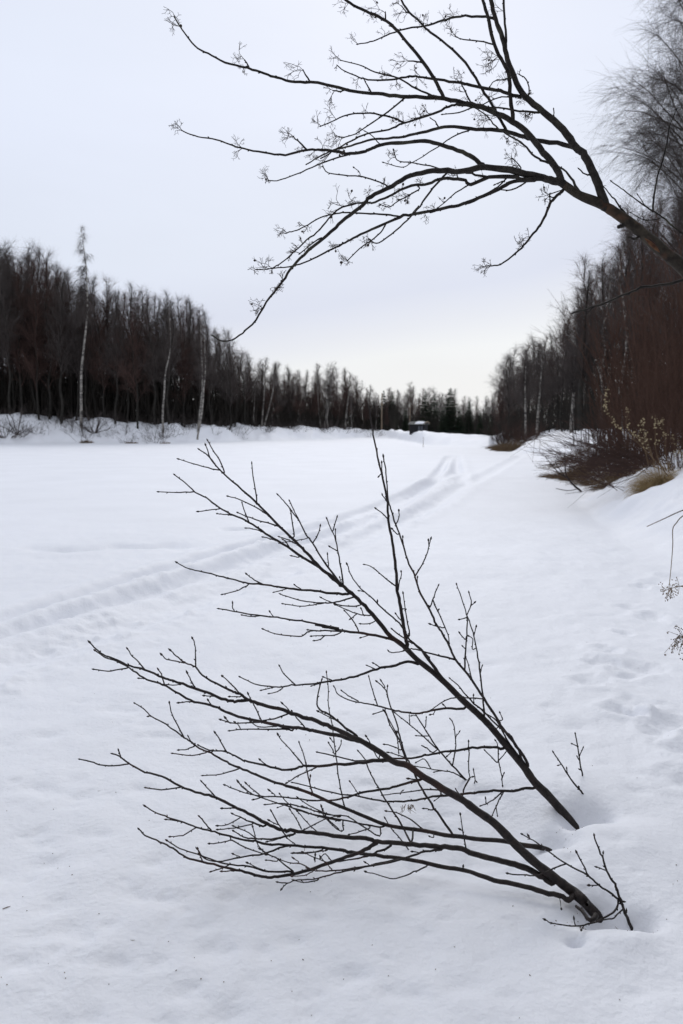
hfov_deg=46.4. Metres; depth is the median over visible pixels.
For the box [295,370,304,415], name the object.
birch tree
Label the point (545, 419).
undergrowth
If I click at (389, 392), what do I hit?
bare tree
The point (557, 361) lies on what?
bare tree
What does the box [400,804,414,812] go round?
leaf litter
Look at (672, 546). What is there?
stalk
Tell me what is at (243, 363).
bare tree
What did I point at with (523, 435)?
shrub
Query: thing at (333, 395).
bare tree
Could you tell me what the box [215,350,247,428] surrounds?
bare tree
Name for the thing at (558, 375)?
bare tree
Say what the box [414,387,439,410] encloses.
bare tree
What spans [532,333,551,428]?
bare tree
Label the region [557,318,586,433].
birch tree
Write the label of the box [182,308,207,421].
bare tree
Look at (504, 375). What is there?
bare tree
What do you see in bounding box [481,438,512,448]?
grass tuft
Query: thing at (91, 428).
shrub
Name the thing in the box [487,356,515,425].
bare tree
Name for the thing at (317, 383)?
birch tree
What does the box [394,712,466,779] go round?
shoot
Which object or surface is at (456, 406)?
bare tree
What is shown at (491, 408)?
bare tree
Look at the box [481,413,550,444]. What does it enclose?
shrub
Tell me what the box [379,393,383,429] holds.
utility pole
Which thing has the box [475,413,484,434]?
spruce tree
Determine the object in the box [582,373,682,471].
shrub
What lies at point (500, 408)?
bare tree
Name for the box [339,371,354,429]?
birch tree
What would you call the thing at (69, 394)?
bare tree
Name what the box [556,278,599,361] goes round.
bare tree
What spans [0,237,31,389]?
bare tree
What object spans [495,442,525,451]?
grass tuft
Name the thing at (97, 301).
bare tree
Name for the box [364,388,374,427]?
bare tree
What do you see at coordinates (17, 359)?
bare tree
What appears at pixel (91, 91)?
sky
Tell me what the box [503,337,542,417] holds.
bare tree
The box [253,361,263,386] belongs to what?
bare tree
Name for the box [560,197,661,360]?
bare tree
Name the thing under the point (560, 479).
grass tuft
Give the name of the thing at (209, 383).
bare tree
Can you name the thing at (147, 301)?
bare tree
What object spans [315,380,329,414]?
bare tree
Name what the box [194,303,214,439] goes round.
birch tree
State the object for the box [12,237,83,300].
bare tree
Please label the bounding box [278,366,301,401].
bare tree
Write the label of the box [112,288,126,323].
bare tree
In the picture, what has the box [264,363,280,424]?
birch tree
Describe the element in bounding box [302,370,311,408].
birch tree
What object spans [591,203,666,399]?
bare tree
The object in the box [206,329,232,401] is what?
bare tree
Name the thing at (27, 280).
bare tree
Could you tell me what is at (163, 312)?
bare tree
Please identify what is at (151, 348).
bare tree
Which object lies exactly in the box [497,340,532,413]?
bare tree
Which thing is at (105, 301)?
bare tree
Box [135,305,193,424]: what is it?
bare tree
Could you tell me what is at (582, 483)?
grass tuft
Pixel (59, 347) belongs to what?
bare tree
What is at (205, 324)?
bare tree
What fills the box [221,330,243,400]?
bare tree
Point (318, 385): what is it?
bare tree
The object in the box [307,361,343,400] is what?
bare tree
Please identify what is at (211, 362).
bare tree
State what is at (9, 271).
bare tree
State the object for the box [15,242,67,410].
bare tree
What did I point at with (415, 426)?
hut
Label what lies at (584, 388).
birch tree
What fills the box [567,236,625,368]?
bare tree
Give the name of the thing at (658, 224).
bare tree
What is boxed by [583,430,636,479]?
shrub
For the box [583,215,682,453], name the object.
shrub
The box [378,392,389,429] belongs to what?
spruce tree
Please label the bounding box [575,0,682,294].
birch tree
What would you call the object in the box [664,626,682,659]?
stalk
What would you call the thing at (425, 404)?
spruce tree
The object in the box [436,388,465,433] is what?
spruce tree
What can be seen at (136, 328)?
bare tree
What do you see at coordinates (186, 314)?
bare tree
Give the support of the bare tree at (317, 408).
on the snow ground
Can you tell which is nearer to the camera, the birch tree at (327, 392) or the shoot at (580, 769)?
the shoot at (580, 769)
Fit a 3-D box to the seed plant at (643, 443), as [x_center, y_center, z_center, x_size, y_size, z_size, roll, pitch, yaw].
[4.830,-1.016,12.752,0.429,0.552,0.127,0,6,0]
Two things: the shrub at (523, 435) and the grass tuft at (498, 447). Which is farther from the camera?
the shrub at (523, 435)
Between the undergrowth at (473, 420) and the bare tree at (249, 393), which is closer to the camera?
the bare tree at (249, 393)
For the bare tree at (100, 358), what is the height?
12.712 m
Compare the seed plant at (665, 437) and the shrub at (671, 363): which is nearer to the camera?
the seed plant at (665, 437)
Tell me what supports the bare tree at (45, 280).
on the snow ground
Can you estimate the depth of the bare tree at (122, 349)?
81.58 m
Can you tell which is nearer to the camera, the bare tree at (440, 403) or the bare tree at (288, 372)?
the bare tree at (288, 372)
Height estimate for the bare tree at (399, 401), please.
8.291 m
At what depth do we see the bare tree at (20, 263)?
87.56 m
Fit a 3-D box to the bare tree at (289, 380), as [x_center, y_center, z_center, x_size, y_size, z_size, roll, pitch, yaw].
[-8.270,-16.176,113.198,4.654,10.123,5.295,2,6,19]
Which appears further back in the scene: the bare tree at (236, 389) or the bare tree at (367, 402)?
the bare tree at (367, 402)
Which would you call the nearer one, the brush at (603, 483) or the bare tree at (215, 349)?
the brush at (603, 483)
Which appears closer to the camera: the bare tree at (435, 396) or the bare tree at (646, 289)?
the bare tree at (646, 289)
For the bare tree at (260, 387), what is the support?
on the snow ground
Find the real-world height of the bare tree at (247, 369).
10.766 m
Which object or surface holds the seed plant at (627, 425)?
on the snow ground
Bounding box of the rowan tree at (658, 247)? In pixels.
[162,0,682,347]
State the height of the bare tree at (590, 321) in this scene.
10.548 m
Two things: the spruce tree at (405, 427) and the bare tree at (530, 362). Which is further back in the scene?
the spruce tree at (405, 427)
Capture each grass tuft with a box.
[79,439,92,442]
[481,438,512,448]
[490,439,524,450]
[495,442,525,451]
[536,453,595,478]
[537,445,585,469]
[547,443,629,481]
[562,452,639,485]
[583,451,659,491]
[621,455,679,496]
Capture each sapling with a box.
[78,636,602,922]
[133,670,551,850]
[157,405,579,829]
[506,833,632,930]
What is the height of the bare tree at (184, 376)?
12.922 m
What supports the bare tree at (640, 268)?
on the snow ground
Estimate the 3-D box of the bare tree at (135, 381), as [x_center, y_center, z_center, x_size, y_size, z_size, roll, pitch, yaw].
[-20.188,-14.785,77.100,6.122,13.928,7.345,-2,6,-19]
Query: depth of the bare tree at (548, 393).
77.91 m
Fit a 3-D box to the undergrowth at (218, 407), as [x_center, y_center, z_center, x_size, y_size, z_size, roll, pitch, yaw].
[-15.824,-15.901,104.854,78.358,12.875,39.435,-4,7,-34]
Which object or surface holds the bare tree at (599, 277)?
on the snow ground
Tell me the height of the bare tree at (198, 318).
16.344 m
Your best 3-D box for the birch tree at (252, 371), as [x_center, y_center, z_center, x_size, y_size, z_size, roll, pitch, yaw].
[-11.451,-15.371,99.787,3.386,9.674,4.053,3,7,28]
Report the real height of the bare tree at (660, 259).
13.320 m
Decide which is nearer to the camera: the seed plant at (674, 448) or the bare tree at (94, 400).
the seed plant at (674, 448)
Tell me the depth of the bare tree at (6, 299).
82.13 m
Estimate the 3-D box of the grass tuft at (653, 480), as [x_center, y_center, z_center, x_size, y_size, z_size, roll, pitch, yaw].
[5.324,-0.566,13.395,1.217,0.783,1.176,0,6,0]
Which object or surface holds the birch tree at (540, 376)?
on the snow ground
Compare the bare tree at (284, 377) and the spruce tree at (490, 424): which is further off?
the spruce tree at (490, 424)
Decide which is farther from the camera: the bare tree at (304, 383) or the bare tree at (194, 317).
the bare tree at (304, 383)
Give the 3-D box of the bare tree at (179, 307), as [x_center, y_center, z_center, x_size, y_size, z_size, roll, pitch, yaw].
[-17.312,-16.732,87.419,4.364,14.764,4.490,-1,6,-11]
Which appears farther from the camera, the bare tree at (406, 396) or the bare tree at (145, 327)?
the bare tree at (406, 396)
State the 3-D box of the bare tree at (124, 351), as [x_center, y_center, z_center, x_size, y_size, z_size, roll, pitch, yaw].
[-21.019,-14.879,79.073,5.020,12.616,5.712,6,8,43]
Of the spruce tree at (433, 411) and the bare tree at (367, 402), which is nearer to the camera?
the bare tree at (367, 402)
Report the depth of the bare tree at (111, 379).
82.39 m
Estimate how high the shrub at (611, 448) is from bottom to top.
1.517 m
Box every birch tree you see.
[66,225,104,427]
[158,310,181,430]
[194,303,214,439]
[194,314,210,431]
[242,351,257,414]
[248,370,260,422]
[253,358,268,420]
[258,358,270,426]
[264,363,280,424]
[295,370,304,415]
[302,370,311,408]
[309,363,321,427]
[321,375,335,425]
[323,362,336,427]
[330,367,344,399]
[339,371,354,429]
[348,389,356,424]
[373,403,380,430]
[516,351,536,436]
[527,342,549,435]
[556,264,603,430]
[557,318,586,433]
[562,291,599,407]
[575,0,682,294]
[587,267,630,416]
[597,228,644,429]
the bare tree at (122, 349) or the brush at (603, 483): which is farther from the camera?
the bare tree at (122, 349)
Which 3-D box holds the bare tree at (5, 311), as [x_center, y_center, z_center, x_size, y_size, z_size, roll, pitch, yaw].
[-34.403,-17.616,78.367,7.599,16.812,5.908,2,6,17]
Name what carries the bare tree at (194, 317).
on the snow ground
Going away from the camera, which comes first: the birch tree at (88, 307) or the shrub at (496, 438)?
the shrub at (496, 438)
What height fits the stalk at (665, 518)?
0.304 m
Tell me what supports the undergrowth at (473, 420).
on the snow ground
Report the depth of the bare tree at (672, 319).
19.98 m
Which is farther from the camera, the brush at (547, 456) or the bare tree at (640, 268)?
the bare tree at (640, 268)
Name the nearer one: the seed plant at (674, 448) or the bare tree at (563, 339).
the seed plant at (674, 448)
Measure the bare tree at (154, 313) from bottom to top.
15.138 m
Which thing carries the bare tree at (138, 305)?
on the snow ground
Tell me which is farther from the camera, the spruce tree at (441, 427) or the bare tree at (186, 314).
the spruce tree at (441, 427)
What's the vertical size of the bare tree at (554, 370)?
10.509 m
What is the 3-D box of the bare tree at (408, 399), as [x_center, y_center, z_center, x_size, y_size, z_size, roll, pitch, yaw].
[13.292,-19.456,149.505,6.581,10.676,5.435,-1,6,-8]
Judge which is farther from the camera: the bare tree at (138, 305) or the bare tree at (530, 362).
the bare tree at (138, 305)
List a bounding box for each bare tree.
[0,235,26,413]
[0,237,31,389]
[0,248,39,410]
[0,249,31,340]
[0,250,42,413]
[0,252,56,413]
[0,257,29,365]
[0,262,38,414]
[0,263,24,414]
[1,237,21,358]
[2,247,19,391]
[5,253,41,413]
[10,259,80,419]
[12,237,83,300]
[12,253,43,388]
[12,258,53,419]
[14,247,75,410]
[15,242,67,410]
[20,250,32,293]
[20,273,51,414]
[23,253,67,416]
[24,259,73,416]
[38,264,83,423]
[40,259,70,405]
[42,277,91,415]
[55,270,84,407]
[58,295,96,420]
[62,284,95,417]
[64,282,97,420]
[68,281,96,417]
[74,293,118,417]
[77,272,108,379]
[80,288,110,417]
[85,272,135,404]
[87,270,110,416]
[90,288,128,423]
[94,302,131,418]
[96,287,117,354]
[97,287,119,414]
[106,288,159,428]
[106,302,150,422]
[107,289,157,415]
[107,290,144,422]
[109,280,160,421]
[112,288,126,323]
[121,284,181,421]
[127,302,142,408]
[128,289,165,420]
[132,302,169,424]
[133,289,158,335]
[134,296,198,419]
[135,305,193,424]
[143,294,165,334]
[149,292,171,381]
[152,295,180,380]
[155,305,194,422]
[157,286,178,387]
[158,295,185,367]
[166,291,194,418]
[169,306,198,426]
[175,295,200,424]
[175,296,197,394]
[178,294,219,378]
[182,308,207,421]
[183,319,210,423]
[186,306,218,422]
[190,321,228,421]
[192,303,210,349]
[193,326,232,422]
[200,327,224,424]
[201,306,220,372]
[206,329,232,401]
[211,351,240,424]
[212,325,244,420]
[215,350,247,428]
[220,342,238,409]
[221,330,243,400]
[223,349,266,424]
[228,355,252,417]
[234,350,254,395]
[237,353,255,393]
[241,364,256,421]
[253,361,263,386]
[255,363,267,406]
[257,375,282,427]
[264,362,295,412]
[267,372,288,426]
[273,374,292,414]
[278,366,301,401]
[278,377,307,428]
[280,367,296,396]
[286,371,312,425]
[286,375,302,413]
[296,373,310,398]
[306,376,323,426]
[306,384,323,423]
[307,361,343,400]
[311,365,324,421]
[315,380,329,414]
[329,372,340,425]
[329,385,347,422]
[338,367,352,412]
[338,379,354,416]
[348,382,360,427]
[350,377,364,417]
[353,377,363,425]
[357,396,371,429]
[362,385,373,419]
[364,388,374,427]
[380,400,386,423]
[383,387,394,407]
[384,407,389,425]
[392,389,408,414]
[395,389,419,417]
[400,383,418,416]
[407,387,422,417]
[414,387,435,416]
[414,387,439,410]
[426,387,440,413]
[433,392,443,413]
[436,393,444,415]
[453,388,458,415]
[453,399,466,416]
[459,397,476,414]
[474,396,481,416]
[480,395,492,419]
[486,378,512,430]
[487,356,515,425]
[488,353,527,438]
[488,395,495,415]
[490,351,522,410]
[492,380,512,423]
[494,340,522,430]
[496,355,515,426]
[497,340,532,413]
[501,341,544,430]
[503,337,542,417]
[508,338,551,405]
[508,350,539,439]
[515,333,547,422]
[518,345,537,429]
[529,342,547,406]
[530,352,552,435]
[531,305,576,420]
[531,332,559,429]
[532,250,600,415]
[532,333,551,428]
[533,348,567,429]
[535,330,564,415]
[536,319,574,430]
[537,349,560,432]
[542,335,565,429]
[545,279,614,385]
[545,290,580,390]
[554,311,572,427]
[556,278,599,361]
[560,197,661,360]
[565,249,628,388]
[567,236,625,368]
[568,279,600,403]
[569,305,582,429]
[576,228,664,399]
[588,231,639,377]
[588,259,620,389]
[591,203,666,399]
[593,229,636,377]
[605,206,670,365]
[617,207,677,374]
[618,208,663,392]
[621,201,682,426]
[624,205,682,327]
[629,194,669,365]
[631,212,682,311]
[634,190,682,408]
[643,191,682,351]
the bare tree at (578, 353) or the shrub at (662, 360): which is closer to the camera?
the shrub at (662, 360)
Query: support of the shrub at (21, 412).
on the snow ground
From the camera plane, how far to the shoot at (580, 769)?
3.45 m
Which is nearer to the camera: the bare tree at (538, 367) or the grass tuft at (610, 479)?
the grass tuft at (610, 479)
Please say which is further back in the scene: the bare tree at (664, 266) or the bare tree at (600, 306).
the bare tree at (600, 306)
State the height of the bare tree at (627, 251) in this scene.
12.134 m
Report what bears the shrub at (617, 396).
on the snow ground
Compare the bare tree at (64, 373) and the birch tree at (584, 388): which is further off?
the bare tree at (64, 373)
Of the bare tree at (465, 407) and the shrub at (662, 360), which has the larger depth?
the bare tree at (465, 407)
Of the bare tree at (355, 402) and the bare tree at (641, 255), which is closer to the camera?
the bare tree at (641, 255)
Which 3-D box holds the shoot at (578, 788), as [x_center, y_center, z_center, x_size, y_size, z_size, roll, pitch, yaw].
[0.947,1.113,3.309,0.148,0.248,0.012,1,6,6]
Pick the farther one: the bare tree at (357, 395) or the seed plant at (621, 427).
the bare tree at (357, 395)
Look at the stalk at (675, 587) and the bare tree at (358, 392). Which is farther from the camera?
the bare tree at (358, 392)
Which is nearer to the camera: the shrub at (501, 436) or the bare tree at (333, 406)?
the shrub at (501, 436)
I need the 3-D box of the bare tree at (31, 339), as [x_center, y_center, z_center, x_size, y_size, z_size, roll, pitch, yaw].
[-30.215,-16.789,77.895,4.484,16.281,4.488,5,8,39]
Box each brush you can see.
[512,407,670,506]
[528,442,572,474]
[528,448,623,490]
[536,448,608,482]
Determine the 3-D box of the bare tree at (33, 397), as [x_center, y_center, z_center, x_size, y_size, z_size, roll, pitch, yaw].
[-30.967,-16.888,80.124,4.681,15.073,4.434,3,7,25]
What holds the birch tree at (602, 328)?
on the snow ground
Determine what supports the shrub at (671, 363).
on the snow ground
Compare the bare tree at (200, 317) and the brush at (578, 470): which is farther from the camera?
the bare tree at (200, 317)
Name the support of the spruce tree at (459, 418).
on the snow ground
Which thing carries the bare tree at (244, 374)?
on the snow ground
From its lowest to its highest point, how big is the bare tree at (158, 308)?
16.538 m
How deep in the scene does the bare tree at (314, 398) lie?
108.51 m
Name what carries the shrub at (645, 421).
on the snow ground
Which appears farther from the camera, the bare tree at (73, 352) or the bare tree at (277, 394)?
the bare tree at (277, 394)
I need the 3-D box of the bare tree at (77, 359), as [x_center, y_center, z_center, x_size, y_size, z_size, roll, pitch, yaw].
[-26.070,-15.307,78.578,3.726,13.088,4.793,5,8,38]
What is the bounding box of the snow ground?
[0,413,682,1023]
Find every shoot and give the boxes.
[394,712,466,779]
[414,758,464,779]
[545,455,581,490]
[552,750,583,793]
[571,732,583,775]
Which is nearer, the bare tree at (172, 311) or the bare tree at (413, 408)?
the bare tree at (172, 311)
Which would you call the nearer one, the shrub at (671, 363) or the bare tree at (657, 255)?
the shrub at (671, 363)
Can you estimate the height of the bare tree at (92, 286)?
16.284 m
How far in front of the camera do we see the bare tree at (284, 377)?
102.10 m
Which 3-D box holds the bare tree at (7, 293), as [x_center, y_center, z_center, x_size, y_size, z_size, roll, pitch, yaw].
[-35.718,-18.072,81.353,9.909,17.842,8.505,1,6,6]
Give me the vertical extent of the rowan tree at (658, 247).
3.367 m
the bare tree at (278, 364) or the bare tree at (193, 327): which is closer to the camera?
the bare tree at (193, 327)
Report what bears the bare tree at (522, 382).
on the snow ground
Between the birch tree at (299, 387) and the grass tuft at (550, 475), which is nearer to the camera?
the grass tuft at (550, 475)
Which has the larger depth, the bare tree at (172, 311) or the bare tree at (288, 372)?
the bare tree at (288, 372)
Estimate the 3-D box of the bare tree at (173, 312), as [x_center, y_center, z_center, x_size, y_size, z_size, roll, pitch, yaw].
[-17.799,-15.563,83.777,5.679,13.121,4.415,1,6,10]
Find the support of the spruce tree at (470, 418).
on the snow ground
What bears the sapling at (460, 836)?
on the snow ground
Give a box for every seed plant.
[603,388,668,476]
[625,406,648,465]
[631,431,655,465]
[638,418,654,465]
[654,419,661,470]
[660,417,667,465]
[670,434,678,467]
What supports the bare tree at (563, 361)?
on the snow ground
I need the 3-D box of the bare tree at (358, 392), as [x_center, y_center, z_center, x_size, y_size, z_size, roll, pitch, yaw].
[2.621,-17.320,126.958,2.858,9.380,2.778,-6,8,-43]
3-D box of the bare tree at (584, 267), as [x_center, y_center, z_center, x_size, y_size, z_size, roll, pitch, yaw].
[19.448,-13.169,61.378,8.112,14.223,9.733,-3,7,-27]
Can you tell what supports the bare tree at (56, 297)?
on the snow ground
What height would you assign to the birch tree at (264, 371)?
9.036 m
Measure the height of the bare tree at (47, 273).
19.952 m
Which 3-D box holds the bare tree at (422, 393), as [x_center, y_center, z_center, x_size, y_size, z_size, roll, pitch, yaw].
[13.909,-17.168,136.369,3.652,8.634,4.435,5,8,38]
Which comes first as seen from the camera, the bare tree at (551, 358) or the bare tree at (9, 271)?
the bare tree at (551, 358)
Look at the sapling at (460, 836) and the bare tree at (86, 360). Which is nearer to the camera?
the sapling at (460, 836)
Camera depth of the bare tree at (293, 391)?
103.98 m
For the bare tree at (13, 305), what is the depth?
83.49 m
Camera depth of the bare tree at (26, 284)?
82.95 m
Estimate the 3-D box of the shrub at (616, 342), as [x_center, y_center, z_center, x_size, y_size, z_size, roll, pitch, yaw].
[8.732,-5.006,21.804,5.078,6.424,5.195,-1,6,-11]
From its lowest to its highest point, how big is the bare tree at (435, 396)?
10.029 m
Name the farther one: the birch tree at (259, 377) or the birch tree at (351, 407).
the birch tree at (351, 407)
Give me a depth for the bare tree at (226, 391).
88.86 m
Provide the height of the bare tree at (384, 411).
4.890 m
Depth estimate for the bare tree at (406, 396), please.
135.68 m
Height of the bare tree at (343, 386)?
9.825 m
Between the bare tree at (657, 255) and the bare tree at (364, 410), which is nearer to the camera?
the bare tree at (657, 255)
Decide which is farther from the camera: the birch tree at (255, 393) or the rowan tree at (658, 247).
the birch tree at (255, 393)
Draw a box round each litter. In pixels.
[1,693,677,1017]
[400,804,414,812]
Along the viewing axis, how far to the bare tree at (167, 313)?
90.07 m
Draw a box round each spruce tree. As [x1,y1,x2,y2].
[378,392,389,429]
[386,393,398,429]
[401,407,408,430]
[418,390,432,431]
[428,394,440,430]
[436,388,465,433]
[438,407,448,432]
[454,407,464,433]
[463,402,474,434]
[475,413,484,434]
[487,416,494,435]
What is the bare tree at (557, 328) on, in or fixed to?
on the snow ground
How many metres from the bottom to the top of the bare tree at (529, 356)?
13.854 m
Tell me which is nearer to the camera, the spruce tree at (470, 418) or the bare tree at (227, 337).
the bare tree at (227, 337)
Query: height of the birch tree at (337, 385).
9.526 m
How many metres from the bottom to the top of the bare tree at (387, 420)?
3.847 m
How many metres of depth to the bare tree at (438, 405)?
153.45 m
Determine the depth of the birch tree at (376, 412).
114.27 m
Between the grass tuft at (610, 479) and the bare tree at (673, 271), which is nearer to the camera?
the grass tuft at (610, 479)
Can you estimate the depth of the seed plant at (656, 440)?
13.04 m
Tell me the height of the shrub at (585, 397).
3.591 m
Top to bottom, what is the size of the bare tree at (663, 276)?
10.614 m
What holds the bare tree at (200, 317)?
on the snow ground
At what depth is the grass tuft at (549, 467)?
30.12 m
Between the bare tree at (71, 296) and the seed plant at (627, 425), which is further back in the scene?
the bare tree at (71, 296)
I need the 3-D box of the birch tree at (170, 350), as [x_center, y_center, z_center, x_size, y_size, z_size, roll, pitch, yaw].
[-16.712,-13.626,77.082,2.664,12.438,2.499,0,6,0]
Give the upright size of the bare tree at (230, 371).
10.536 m
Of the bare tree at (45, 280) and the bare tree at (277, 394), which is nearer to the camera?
the bare tree at (45, 280)
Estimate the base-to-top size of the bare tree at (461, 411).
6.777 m
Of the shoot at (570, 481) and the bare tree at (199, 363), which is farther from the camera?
the bare tree at (199, 363)
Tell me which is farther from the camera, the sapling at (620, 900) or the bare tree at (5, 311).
the bare tree at (5, 311)
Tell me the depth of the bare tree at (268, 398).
94.92 m
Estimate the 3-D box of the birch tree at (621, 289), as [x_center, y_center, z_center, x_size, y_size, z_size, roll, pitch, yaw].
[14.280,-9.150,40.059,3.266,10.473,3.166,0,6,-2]
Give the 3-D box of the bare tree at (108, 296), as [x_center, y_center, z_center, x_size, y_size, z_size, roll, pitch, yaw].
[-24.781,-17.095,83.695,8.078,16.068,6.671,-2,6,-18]
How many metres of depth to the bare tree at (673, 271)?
38.32 m
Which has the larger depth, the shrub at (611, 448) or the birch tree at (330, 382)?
the birch tree at (330, 382)
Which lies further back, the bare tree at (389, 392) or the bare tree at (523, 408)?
the bare tree at (389, 392)
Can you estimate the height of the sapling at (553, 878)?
1.115 m
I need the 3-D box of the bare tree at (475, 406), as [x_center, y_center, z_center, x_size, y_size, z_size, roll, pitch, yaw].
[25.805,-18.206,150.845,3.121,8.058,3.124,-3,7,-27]
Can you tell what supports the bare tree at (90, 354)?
on the snow ground
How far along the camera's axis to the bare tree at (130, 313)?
82.70 m
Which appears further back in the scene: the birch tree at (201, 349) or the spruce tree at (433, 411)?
the spruce tree at (433, 411)
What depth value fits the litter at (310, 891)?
2.55 m
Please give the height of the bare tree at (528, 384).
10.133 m
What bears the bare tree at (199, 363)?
on the snow ground
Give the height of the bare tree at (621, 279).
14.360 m
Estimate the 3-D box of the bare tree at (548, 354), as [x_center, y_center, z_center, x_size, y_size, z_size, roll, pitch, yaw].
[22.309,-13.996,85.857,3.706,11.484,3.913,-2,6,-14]
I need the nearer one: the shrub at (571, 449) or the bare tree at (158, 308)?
the shrub at (571, 449)
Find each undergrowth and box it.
[0,334,400,430]
[396,405,530,435]
[488,344,682,439]
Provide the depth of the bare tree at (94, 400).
80.77 m
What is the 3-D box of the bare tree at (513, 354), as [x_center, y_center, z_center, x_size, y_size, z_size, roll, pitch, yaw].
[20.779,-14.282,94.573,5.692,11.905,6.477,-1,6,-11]
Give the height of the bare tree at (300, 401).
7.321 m
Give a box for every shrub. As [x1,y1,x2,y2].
[0,409,25,433]
[0,423,39,437]
[73,410,112,433]
[471,417,528,444]
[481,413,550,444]
[489,415,548,443]
[540,432,606,468]
[549,239,682,446]
[557,253,682,463]
[558,357,633,446]
[568,320,679,454]
[572,346,682,464]
[574,310,682,476]
[581,406,682,471]
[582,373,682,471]
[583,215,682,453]
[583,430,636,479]
[590,415,669,477]
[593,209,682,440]
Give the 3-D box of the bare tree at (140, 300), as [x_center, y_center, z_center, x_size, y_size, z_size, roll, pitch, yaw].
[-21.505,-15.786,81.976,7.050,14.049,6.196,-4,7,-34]
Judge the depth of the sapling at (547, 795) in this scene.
3.20 m
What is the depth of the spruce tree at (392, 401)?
116.82 m
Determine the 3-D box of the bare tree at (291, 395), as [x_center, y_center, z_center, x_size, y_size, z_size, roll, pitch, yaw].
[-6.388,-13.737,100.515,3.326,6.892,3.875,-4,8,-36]
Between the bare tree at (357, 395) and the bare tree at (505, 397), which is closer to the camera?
the bare tree at (505, 397)
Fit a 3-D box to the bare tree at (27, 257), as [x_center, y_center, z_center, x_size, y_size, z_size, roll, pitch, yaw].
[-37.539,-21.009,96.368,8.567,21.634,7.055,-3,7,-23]
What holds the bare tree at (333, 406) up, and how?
on the snow ground
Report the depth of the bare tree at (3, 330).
77.11 m
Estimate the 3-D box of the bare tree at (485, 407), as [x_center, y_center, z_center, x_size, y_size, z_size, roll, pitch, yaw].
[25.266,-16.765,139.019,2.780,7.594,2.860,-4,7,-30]
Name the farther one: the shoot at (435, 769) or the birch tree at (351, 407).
the birch tree at (351, 407)
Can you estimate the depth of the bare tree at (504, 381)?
95.70 m
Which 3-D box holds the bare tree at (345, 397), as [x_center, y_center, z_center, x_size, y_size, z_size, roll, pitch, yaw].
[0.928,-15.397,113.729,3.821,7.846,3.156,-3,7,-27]
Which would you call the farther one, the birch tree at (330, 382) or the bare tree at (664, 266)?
the birch tree at (330, 382)
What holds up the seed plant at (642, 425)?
on the snow ground
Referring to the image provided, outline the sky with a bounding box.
[0,0,682,426]
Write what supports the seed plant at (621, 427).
on the snow ground
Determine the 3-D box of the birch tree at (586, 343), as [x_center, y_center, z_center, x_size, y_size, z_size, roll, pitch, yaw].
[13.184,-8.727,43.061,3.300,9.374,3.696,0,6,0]
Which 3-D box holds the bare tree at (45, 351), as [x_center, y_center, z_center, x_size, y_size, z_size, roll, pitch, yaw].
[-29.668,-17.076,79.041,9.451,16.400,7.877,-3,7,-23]
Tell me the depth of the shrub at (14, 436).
74.17 m
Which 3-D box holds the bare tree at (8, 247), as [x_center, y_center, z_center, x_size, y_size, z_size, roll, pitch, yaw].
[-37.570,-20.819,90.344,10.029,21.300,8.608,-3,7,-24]
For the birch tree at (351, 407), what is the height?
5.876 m
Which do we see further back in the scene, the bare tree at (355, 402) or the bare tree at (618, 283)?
the bare tree at (355, 402)
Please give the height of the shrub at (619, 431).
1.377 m
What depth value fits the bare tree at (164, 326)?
84.05 m
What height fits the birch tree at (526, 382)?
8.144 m
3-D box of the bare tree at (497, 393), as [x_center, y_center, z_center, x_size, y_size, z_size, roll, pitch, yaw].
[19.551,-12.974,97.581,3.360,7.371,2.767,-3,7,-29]
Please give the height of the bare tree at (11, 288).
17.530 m
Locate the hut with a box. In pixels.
[408,421,429,434]
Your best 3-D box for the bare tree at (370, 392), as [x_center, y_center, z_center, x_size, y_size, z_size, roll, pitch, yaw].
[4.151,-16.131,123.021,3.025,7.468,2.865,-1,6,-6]
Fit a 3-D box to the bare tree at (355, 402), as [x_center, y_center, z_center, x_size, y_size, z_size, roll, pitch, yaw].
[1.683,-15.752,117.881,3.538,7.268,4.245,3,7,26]
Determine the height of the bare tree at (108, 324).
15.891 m
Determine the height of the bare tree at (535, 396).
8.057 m
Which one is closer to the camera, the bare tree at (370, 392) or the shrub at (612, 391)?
the shrub at (612, 391)
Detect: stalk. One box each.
[647,510,682,526]
[658,577,682,600]
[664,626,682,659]
[668,516,682,590]
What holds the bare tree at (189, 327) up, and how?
on the snow ground
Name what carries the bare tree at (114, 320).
on the snow ground

